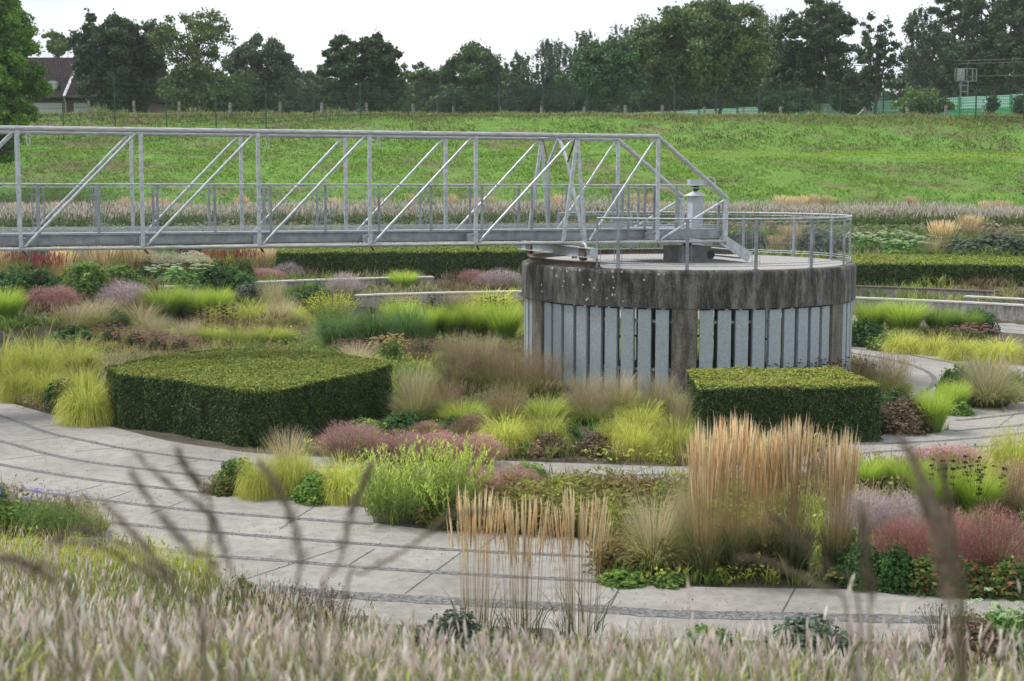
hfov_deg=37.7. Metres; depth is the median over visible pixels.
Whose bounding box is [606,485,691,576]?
grass tussock
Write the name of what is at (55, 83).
window
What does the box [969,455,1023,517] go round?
hair grass
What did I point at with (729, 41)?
broadleaf tree
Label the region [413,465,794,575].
leafy carpet
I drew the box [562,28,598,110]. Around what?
birch tree
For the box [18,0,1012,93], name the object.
sky
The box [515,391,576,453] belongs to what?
grass tussock
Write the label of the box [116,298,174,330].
grass tussock
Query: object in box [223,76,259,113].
broadleaf tree
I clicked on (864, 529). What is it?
tall moor grass
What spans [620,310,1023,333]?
paved path
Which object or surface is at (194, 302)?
grass tussock
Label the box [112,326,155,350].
stonecrop
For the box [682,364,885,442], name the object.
clipped hedge
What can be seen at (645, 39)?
broadleaf tree
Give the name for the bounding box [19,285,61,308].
hair grass
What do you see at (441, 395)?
grass tussock
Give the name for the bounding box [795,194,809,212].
feather reed grass
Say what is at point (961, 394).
grass tussock
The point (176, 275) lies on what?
flowering perennial
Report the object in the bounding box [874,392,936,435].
dried perennial
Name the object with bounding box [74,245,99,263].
grey leaved plant
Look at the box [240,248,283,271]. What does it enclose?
feather reed grass
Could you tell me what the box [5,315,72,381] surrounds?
grass tussock
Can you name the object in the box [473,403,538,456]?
grass tussock
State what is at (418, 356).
meadow grass
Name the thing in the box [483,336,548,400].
grass tussock
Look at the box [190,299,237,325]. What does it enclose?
grass tussock
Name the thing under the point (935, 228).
feather reed grass
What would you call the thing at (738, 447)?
feather reed grass
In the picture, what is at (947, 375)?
leafy perennial
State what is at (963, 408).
leafy perennial
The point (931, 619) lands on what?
dried perennial
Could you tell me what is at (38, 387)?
grass tussock
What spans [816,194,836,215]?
feather reed grass
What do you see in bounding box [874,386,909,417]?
leafy perennial
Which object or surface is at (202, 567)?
grass tussock
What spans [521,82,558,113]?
broadleaf tree
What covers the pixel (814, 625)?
grey leaved plant
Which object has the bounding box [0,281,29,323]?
grass tussock
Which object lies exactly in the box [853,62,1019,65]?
overhead wire
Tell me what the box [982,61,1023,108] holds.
broadleaf tree
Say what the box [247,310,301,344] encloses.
fountain grass
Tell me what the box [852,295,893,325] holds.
grass tussock
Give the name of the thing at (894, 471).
grass tussock
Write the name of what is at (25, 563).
tall moor grass
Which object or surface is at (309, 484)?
leafy perennial
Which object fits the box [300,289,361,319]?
leafy perennial
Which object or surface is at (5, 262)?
feather reed grass
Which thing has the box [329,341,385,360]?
grass tussock
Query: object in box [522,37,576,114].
birch tree
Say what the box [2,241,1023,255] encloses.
wall
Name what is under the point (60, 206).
feather reed grass
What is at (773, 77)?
broadleaf tree
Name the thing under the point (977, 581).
leafy perennial
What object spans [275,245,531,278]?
clipped hedge
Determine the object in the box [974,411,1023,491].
grass tussock
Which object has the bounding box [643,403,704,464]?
grass tussock
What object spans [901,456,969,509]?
grass tussock
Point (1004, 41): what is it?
broadleaf tree
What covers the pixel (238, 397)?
clipped hedge
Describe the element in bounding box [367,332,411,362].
stonecrop
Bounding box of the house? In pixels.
[22,57,175,112]
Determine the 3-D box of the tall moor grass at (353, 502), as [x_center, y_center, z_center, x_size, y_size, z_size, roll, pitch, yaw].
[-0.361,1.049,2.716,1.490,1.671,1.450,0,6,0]
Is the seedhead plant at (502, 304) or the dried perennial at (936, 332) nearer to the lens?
the dried perennial at (936, 332)
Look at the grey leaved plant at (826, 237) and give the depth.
64.25 m
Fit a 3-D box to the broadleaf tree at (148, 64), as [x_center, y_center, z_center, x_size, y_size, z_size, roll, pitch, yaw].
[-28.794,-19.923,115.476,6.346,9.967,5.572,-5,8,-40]
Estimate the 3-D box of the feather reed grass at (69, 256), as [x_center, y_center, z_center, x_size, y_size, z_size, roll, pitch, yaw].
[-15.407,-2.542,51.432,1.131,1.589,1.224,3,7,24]
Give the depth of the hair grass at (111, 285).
49.45 m
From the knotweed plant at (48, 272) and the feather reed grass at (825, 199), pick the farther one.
the feather reed grass at (825, 199)
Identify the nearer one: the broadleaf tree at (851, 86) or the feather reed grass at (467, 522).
the feather reed grass at (467, 522)
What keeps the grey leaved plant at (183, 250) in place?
on the ground at (784, 175)
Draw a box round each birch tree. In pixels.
[500,49,534,112]
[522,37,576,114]
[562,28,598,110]
[605,21,635,112]
[747,8,790,104]
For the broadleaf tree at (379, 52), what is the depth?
113.54 m
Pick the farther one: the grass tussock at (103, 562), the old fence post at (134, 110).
the old fence post at (134, 110)
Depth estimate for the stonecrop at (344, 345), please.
39.41 m
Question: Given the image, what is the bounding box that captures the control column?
[683,177,715,227]
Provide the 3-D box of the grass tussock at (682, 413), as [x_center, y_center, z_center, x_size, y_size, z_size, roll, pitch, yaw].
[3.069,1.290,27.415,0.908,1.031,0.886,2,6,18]
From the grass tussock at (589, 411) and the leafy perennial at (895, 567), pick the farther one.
the grass tussock at (589, 411)
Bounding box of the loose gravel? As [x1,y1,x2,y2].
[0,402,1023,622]
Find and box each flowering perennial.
[0,482,62,536]
[9,485,107,538]
[123,250,163,274]
[143,251,194,277]
[145,263,212,290]
[169,250,213,274]
[846,231,884,252]
[867,230,911,248]
[869,237,928,253]
[895,234,942,252]
[964,587,1023,667]
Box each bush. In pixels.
[887,85,954,113]
[982,91,1001,114]
[1009,92,1023,114]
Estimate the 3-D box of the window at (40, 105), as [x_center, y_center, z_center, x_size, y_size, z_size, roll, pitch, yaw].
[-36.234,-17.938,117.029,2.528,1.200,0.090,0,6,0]
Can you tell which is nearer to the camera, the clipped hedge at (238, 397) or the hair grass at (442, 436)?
the hair grass at (442, 436)
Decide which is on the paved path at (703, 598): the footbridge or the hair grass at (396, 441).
the hair grass at (396, 441)
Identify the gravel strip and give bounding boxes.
[0,312,1023,623]
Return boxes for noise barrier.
[639,94,1022,117]
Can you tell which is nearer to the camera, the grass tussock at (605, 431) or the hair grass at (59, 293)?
the grass tussock at (605, 431)
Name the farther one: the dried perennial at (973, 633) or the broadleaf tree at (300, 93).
the broadleaf tree at (300, 93)
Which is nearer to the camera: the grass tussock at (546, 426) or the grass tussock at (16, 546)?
the grass tussock at (16, 546)
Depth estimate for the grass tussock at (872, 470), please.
22.71 m
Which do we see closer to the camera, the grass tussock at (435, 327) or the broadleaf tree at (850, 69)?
the grass tussock at (435, 327)
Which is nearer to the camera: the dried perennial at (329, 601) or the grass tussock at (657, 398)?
the dried perennial at (329, 601)
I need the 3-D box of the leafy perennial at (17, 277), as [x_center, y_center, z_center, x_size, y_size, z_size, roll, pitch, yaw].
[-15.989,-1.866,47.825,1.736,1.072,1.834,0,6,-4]
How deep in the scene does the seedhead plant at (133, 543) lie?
17.47 m
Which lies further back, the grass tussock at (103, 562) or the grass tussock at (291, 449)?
the grass tussock at (291, 449)
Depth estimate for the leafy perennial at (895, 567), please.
17.09 m
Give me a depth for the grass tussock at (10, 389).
31.67 m
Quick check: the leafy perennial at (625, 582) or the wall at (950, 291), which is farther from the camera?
the wall at (950, 291)
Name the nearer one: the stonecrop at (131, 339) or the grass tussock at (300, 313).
the stonecrop at (131, 339)
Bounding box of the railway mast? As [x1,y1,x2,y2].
[954,68,976,96]
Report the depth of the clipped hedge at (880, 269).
55.72 m
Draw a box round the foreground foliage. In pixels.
[0,542,1023,680]
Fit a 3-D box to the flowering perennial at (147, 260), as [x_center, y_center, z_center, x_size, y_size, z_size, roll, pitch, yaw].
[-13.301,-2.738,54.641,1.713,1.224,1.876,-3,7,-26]
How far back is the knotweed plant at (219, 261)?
55.44 m
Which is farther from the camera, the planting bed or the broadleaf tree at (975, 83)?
the broadleaf tree at (975, 83)
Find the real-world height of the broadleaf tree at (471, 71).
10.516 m
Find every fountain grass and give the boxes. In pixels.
[186,310,233,344]
[211,314,265,346]
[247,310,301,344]
[433,381,493,426]
[517,378,574,423]
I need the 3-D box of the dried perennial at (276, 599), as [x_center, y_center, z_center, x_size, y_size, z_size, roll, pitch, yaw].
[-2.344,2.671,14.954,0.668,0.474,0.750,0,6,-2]
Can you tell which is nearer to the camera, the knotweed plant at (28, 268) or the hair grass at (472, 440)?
the hair grass at (472, 440)
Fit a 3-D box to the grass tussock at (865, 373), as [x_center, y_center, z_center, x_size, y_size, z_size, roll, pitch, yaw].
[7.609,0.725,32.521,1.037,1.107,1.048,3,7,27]
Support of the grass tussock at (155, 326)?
on the ground at (784, 175)
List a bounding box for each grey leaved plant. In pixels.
[27,246,63,268]
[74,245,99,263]
[174,244,204,258]
[232,281,264,302]
[414,607,495,663]
[715,230,768,252]
[765,612,856,667]
[788,228,848,254]
[939,236,992,255]
[967,232,1023,255]
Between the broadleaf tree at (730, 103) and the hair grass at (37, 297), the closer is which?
the hair grass at (37, 297)
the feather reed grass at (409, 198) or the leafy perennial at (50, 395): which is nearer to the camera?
the leafy perennial at (50, 395)
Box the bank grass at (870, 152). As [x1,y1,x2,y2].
[0,109,1023,217]
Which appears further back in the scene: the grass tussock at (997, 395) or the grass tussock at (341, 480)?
the grass tussock at (997, 395)
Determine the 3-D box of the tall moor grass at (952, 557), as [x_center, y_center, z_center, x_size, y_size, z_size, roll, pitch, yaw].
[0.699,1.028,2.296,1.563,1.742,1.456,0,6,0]
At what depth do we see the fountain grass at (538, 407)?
29.08 m
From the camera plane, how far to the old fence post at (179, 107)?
97.50 m
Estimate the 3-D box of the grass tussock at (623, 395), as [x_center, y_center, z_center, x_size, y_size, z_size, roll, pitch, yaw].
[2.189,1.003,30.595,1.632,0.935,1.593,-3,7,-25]
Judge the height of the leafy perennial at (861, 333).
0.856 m
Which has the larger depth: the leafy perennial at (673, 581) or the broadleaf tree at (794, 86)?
the broadleaf tree at (794, 86)
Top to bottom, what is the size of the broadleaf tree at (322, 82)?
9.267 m
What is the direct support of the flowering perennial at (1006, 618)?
on the ground at (784, 175)
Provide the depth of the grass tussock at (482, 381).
32.28 m
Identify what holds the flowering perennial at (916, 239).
on the ground at (784, 175)
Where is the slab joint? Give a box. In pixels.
[9,409,1011,611]
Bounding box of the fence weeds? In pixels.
[33,101,1023,138]
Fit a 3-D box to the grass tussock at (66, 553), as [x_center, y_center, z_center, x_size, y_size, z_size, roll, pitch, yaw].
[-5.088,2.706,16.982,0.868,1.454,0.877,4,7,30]
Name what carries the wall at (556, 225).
on the ground at (784, 175)
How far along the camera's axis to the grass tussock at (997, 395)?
31.24 m
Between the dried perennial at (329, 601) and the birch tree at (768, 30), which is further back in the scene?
the birch tree at (768, 30)
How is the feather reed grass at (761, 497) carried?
on the ground at (784, 175)
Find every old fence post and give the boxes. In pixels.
[87,100,90,118]
[132,101,135,116]
[178,101,180,117]
[229,102,231,116]
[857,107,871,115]
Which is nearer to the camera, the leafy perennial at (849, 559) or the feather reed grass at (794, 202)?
the leafy perennial at (849, 559)
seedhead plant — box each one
[50,534,140,578]
[184,304,237,331]
[381,297,441,312]
[481,296,507,311]
[764,357,824,369]
[807,356,875,374]
[929,455,1013,524]
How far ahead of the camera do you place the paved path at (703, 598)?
19.39 m
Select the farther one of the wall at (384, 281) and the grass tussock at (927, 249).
the grass tussock at (927, 249)
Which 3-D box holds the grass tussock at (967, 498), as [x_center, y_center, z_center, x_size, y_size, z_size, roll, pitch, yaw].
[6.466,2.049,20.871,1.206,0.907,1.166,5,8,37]
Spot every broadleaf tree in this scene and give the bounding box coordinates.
[0,0,55,169]
[39,28,71,56]
[66,8,138,113]
[105,16,168,112]
[147,6,239,111]
[155,55,258,115]
[220,27,297,112]
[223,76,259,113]
[278,66,321,113]
[283,77,319,113]
[300,71,332,112]
[315,30,370,113]
[357,27,409,112]
[387,85,428,112]
[398,61,448,113]
[421,68,452,99]
[425,88,462,113]
[437,38,505,113]
[483,80,522,112]
[487,66,531,111]
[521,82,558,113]
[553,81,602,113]
[554,35,655,112]
[620,1,713,111]
[621,91,684,112]
[631,47,681,111]
[669,0,779,113]
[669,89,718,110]
[717,88,765,107]
[723,41,769,108]
[757,45,828,101]
[757,78,818,114]
[767,0,861,113]
[825,68,882,115]
[828,66,865,99]
[854,11,907,116]
[881,52,951,100]
[897,4,953,89]
[925,0,985,97]
[940,60,1007,97]
[945,0,1021,95]
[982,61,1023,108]
[983,0,1023,91]
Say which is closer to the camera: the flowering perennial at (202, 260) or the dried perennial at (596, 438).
the dried perennial at (596, 438)
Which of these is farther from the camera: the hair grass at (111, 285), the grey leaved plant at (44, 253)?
the grey leaved plant at (44, 253)
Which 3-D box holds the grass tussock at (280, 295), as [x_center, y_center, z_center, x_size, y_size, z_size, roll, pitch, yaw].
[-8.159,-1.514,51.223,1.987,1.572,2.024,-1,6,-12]
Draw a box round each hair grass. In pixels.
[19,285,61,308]
[31,284,87,309]
[78,272,134,299]
[248,268,286,279]
[301,419,393,460]
[366,428,439,464]
[400,419,450,440]
[404,429,469,461]
[439,411,497,439]
[441,431,516,465]
[452,458,519,500]
[453,268,490,282]
[492,460,545,488]
[855,510,941,559]
[872,442,996,469]
[901,505,996,566]
[948,497,1023,570]
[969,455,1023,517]
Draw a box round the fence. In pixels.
[24,77,1023,139]
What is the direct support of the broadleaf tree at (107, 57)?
on the ground at (784, 175)
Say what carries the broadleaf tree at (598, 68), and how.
on the ground at (784, 175)
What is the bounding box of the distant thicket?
[259,69,1011,112]
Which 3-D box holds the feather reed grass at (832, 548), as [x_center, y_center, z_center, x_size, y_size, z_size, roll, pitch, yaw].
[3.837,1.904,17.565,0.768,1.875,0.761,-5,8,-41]
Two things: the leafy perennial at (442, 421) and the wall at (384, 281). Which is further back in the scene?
the wall at (384, 281)
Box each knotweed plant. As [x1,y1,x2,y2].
[0,251,68,276]
[24,253,68,289]
[193,249,242,270]
[215,248,263,279]
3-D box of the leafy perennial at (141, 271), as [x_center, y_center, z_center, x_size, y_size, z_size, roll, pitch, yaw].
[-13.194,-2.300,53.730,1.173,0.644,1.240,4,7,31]
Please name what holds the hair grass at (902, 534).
on the ground at (784, 175)
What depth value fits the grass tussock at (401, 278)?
55.92 m
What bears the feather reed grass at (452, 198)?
on the ground at (784, 175)
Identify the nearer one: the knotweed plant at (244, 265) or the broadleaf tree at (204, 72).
the knotweed plant at (244, 265)
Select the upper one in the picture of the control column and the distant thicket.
the distant thicket
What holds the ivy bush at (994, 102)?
on the ground at (784, 175)
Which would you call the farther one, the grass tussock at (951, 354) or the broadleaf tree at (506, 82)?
the broadleaf tree at (506, 82)
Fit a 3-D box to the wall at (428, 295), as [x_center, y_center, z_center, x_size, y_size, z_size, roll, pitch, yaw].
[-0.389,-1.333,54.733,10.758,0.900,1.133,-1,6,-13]
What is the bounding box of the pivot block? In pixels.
[663,243,714,261]
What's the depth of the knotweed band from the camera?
72.53 m
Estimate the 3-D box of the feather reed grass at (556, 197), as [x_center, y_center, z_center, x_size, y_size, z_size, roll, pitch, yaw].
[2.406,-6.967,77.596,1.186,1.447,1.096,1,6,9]
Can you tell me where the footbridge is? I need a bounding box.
[0,123,751,261]
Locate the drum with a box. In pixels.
[522,249,855,397]
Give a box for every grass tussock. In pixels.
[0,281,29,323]
[0,329,39,388]
[0,352,40,403]
[0,509,49,591]
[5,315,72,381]
[15,359,65,405]
[27,522,92,594]
[41,331,106,379]
[47,364,116,427]
[49,300,108,332]
[55,349,102,392]
[71,245,100,268]
[72,517,136,601]
[75,498,115,533]
[77,295,129,327]
[113,524,174,604]
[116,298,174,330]
[127,281,196,319]
[132,311,174,341]
[157,529,228,609]
[162,281,213,319]
[165,317,213,342]
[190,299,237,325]
[192,280,238,310]
[224,294,278,325]
[232,438,282,502]
[248,276,293,311]
[254,295,308,328]
[258,424,314,474]
[264,297,319,325]
[270,438,321,500]
[302,302,369,350]
[310,442,371,506]
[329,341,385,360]
[341,294,407,348]
[370,291,429,310]
[375,295,425,324]
[380,266,423,289]
[382,296,437,341]
[382,360,444,422]
[402,302,452,338]
[418,372,469,420]
[425,328,481,368]
[426,333,487,399]
[431,300,471,339]
[434,289,473,311]
[452,295,496,339]
[453,336,518,398]
[459,282,523,313]
[464,330,508,373]
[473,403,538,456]
[477,295,523,342]
[477,380,533,424]
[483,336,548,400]
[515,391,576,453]
[516,347,573,399]
[556,369,614,410]
[560,383,618,424]
[591,366,648,411]
[594,406,630,450]
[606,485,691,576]
[608,413,658,461]
[611,392,675,438]
[627,367,685,417]
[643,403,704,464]
[661,385,694,437]
[662,461,713,574]
[838,450,897,489]
[843,349,882,382]
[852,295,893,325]
[864,343,922,397]
[874,295,935,331]
[875,449,938,494]
[878,325,922,354]
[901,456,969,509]
[908,383,958,432]
[916,237,947,253]
[918,328,956,355]
[922,299,963,333]
[934,374,976,406]
[935,331,984,361]
[936,348,1023,407]
[946,454,1012,514]
[947,306,991,332]
[968,331,1023,364]
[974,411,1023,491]
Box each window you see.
[31,103,63,112]
[48,81,57,88]
[73,103,96,112]
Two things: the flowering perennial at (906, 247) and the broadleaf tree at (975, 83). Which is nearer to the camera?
the flowering perennial at (906, 247)
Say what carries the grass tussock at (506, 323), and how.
on the ground at (784, 175)
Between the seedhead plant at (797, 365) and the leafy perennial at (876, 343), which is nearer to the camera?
the seedhead plant at (797, 365)
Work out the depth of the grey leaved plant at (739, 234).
65.51 m
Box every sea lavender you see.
[85,276,157,308]
[268,261,307,278]
[320,271,364,296]
[467,268,521,289]
[819,482,909,542]
[869,486,947,542]
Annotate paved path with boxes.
[0,401,1023,641]
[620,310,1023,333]
[851,345,1023,433]
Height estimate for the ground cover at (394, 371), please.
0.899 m
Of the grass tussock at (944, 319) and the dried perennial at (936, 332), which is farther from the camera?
the grass tussock at (944, 319)
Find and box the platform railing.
[556,211,852,269]
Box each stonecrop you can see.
[89,322,134,346]
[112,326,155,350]
[135,330,176,353]
[157,333,200,352]
[330,338,365,354]
[349,338,383,357]
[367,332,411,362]
[402,338,443,357]
[948,322,998,343]
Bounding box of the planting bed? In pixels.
[2,497,108,539]
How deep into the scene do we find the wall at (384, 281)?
55.29 m
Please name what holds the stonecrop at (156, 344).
on the ground at (784, 175)
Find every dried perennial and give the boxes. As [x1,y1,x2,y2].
[52,356,98,375]
[247,581,310,627]
[262,581,366,639]
[525,430,568,456]
[572,428,615,455]
[608,475,653,490]
[638,473,686,487]
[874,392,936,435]
[911,601,978,649]
[914,325,968,343]
[936,611,1015,671]
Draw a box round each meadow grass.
[0,239,1023,328]
[0,302,1023,586]
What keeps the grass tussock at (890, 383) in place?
on the ground at (784, 175)
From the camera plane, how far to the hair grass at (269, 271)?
55.83 m
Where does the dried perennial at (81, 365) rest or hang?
on the ground at (784, 175)
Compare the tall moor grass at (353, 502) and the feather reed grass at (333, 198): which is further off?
the feather reed grass at (333, 198)
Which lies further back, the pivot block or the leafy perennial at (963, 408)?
the pivot block
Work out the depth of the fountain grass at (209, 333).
42.94 m
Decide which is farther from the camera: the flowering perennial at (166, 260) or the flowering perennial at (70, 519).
the flowering perennial at (166, 260)
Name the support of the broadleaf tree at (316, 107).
on the ground at (784, 175)
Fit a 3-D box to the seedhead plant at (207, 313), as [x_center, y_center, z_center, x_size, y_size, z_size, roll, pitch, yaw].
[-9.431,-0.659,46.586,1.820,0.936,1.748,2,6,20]
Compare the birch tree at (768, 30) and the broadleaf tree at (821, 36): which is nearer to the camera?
the broadleaf tree at (821, 36)
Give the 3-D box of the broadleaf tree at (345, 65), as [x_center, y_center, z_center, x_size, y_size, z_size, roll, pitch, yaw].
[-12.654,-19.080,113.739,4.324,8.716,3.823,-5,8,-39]
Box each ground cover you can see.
[0,217,1023,247]
[0,303,1023,587]
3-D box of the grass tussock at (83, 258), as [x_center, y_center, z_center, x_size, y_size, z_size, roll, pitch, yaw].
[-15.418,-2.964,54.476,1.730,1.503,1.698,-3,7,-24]
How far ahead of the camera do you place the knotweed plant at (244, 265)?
55.08 m
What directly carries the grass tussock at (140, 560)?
on the ground at (784, 175)
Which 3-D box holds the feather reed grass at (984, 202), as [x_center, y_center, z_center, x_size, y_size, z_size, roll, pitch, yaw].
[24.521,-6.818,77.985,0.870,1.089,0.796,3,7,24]
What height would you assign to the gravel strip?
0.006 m
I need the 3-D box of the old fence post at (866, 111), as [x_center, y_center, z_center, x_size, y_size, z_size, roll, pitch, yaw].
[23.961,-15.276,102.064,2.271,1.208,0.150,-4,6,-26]
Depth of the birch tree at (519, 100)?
142.68 m
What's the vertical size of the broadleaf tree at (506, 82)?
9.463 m
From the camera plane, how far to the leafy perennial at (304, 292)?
51.94 m
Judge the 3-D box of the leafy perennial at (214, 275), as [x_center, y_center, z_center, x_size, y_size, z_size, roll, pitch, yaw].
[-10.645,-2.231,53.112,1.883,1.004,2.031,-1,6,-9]
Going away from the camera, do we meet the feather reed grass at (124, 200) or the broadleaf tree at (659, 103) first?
the feather reed grass at (124, 200)
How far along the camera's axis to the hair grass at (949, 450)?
24.72 m
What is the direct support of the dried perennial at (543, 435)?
on the ground at (784, 175)
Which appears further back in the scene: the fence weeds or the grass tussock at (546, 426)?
the fence weeds
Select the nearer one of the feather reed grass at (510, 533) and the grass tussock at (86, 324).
the feather reed grass at (510, 533)
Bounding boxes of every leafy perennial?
[0,265,29,298]
[0,483,27,537]
[19,268,70,300]
[36,378,91,411]
[52,324,98,345]
[60,259,110,298]
[98,306,130,327]
[100,265,149,293]
[135,267,157,282]
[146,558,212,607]
[188,264,236,291]
[207,475,240,496]
[208,457,251,487]
[217,574,269,618]
[219,266,258,289]
[289,469,335,506]
[294,285,329,304]
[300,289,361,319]
[347,417,389,438]
[381,409,431,437]
[437,414,466,437]
[501,460,547,481]
[504,440,541,456]
[558,422,582,446]
[593,566,652,589]
[648,571,686,589]
[667,623,736,667]
[835,534,887,591]
[852,317,887,346]
[863,542,915,594]
[865,331,896,350]
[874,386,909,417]
[899,548,956,596]
[933,364,971,396]
[941,555,997,599]
[943,401,974,416]
[964,306,1000,333]
[984,555,1023,600]
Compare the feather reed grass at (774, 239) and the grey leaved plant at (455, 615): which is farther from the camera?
the feather reed grass at (774, 239)
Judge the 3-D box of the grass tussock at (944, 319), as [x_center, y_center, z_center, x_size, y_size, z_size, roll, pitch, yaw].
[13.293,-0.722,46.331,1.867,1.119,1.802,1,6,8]
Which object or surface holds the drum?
on the ground at (784, 175)
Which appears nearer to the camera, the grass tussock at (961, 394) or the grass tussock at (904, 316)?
the grass tussock at (961, 394)
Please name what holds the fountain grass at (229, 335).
on the ground at (784, 175)
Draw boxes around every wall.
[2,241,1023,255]
[12,224,1020,232]
[160,276,434,293]
[355,290,523,307]
[852,297,1023,321]
[856,285,998,299]
[963,295,1023,303]
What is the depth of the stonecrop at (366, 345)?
39.35 m
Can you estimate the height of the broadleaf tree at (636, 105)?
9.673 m
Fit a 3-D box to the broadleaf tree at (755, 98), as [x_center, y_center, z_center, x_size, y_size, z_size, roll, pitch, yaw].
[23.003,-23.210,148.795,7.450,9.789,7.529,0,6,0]
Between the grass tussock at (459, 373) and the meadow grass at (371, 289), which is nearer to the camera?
the grass tussock at (459, 373)
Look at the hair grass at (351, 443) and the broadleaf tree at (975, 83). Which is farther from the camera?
the broadleaf tree at (975, 83)
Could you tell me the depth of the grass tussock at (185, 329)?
42.70 m
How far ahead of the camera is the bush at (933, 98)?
104.80 m
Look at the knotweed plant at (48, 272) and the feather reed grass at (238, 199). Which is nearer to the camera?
the knotweed plant at (48, 272)
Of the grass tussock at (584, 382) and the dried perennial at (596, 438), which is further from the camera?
the grass tussock at (584, 382)
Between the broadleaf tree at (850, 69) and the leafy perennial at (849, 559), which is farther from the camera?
the broadleaf tree at (850, 69)
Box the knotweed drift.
[0,526,1023,680]
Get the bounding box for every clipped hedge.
[104,346,394,447]
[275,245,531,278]
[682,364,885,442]
[841,253,1023,286]
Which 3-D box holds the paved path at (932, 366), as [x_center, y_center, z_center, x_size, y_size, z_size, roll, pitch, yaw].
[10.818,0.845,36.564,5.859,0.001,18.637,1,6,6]
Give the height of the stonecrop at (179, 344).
0.660 m
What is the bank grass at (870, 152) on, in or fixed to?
on the ground at (784, 175)
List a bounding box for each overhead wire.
[826,75,1023,78]
[851,59,1018,63]
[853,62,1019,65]
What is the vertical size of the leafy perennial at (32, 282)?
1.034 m
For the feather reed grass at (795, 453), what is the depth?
17.64 m
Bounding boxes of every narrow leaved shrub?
[341,439,442,523]
[385,429,502,527]
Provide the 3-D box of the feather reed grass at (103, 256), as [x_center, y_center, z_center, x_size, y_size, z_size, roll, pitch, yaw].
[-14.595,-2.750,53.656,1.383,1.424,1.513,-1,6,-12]
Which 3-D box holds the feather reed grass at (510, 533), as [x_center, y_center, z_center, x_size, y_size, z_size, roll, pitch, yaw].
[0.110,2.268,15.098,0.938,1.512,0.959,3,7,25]
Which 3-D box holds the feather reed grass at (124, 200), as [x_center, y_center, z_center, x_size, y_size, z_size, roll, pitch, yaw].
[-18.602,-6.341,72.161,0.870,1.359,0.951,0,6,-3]
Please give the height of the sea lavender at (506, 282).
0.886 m
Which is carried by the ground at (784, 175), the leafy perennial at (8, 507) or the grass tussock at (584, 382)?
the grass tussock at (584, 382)
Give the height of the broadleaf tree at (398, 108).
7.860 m
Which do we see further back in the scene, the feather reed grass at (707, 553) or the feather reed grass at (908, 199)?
the feather reed grass at (908, 199)
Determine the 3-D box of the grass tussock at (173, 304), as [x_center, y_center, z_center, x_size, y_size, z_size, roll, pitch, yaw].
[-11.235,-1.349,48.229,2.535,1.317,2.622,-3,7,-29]
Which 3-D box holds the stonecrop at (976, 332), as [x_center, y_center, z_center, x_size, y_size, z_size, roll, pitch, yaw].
[13.469,-0.216,43.840,1.355,0.635,1.357,-2,7,-23]
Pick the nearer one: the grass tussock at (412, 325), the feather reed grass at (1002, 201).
the grass tussock at (412, 325)
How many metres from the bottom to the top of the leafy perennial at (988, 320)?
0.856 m
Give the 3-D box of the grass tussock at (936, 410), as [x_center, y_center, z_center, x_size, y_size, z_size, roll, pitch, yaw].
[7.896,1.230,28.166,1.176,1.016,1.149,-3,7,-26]
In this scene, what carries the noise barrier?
on the ground at (784, 175)
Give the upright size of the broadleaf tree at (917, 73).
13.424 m
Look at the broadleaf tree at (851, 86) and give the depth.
115.10 m
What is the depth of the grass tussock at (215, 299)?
49.40 m
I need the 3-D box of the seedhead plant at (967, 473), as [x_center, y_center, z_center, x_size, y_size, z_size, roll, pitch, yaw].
[6.442,2.095,21.046,1.293,0.863,1.260,0,6,-2]
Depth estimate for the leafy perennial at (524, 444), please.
25.65 m
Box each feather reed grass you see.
[0,246,18,274]
[47,200,71,212]
[48,246,79,278]
[84,245,119,273]
[101,245,152,271]
[117,195,130,211]
[144,197,172,210]
[233,194,248,212]
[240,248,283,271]
[327,196,342,211]
[406,192,417,210]
[439,486,511,634]
[448,194,457,212]
[479,195,498,212]
[484,491,564,639]
[540,486,623,640]
[550,194,564,209]
[626,194,641,207]
[641,193,652,206]
[678,416,735,583]
[708,410,766,579]
[729,426,787,574]
[753,413,832,579]
[764,234,788,253]
[769,195,789,211]
[776,225,803,255]
[786,195,798,206]
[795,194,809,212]
[806,192,819,210]
[807,427,863,581]
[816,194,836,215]
[899,195,921,211]
[922,219,962,246]
[955,213,988,237]
[976,199,989,208]
[989,199,1015,215]
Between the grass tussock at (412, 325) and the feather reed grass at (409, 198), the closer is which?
the grass tussock at (412, 325)
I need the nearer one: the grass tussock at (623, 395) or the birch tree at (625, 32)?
the grass tussock at (623, 395)
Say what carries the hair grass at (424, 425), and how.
on the ground at (784, 175)
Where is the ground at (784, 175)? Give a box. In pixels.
[0,115,1023,679]
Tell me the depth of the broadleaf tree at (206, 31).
110.48 m
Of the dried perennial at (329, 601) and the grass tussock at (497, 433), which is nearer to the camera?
the dried perennial at (329, 601)
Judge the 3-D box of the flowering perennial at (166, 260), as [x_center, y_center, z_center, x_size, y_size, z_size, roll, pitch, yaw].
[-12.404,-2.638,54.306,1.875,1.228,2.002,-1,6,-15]
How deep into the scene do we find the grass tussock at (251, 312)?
48.82 m
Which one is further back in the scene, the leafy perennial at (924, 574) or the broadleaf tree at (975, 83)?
the broadleaf tree at (975, 83)
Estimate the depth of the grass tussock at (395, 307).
46.43 m
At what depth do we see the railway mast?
133.18 m
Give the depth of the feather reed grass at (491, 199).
77.82 m
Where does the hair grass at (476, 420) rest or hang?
on the ground at (784, 175)
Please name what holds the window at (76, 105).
in the house
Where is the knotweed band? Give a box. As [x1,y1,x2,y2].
[0,192,1023,229]
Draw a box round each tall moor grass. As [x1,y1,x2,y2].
[0,545,77,680]
[42,439,245,680]
[254,455,501,680]
[732,496,876,680]
[894,433,971,680]
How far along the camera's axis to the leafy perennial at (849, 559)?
17.20 m

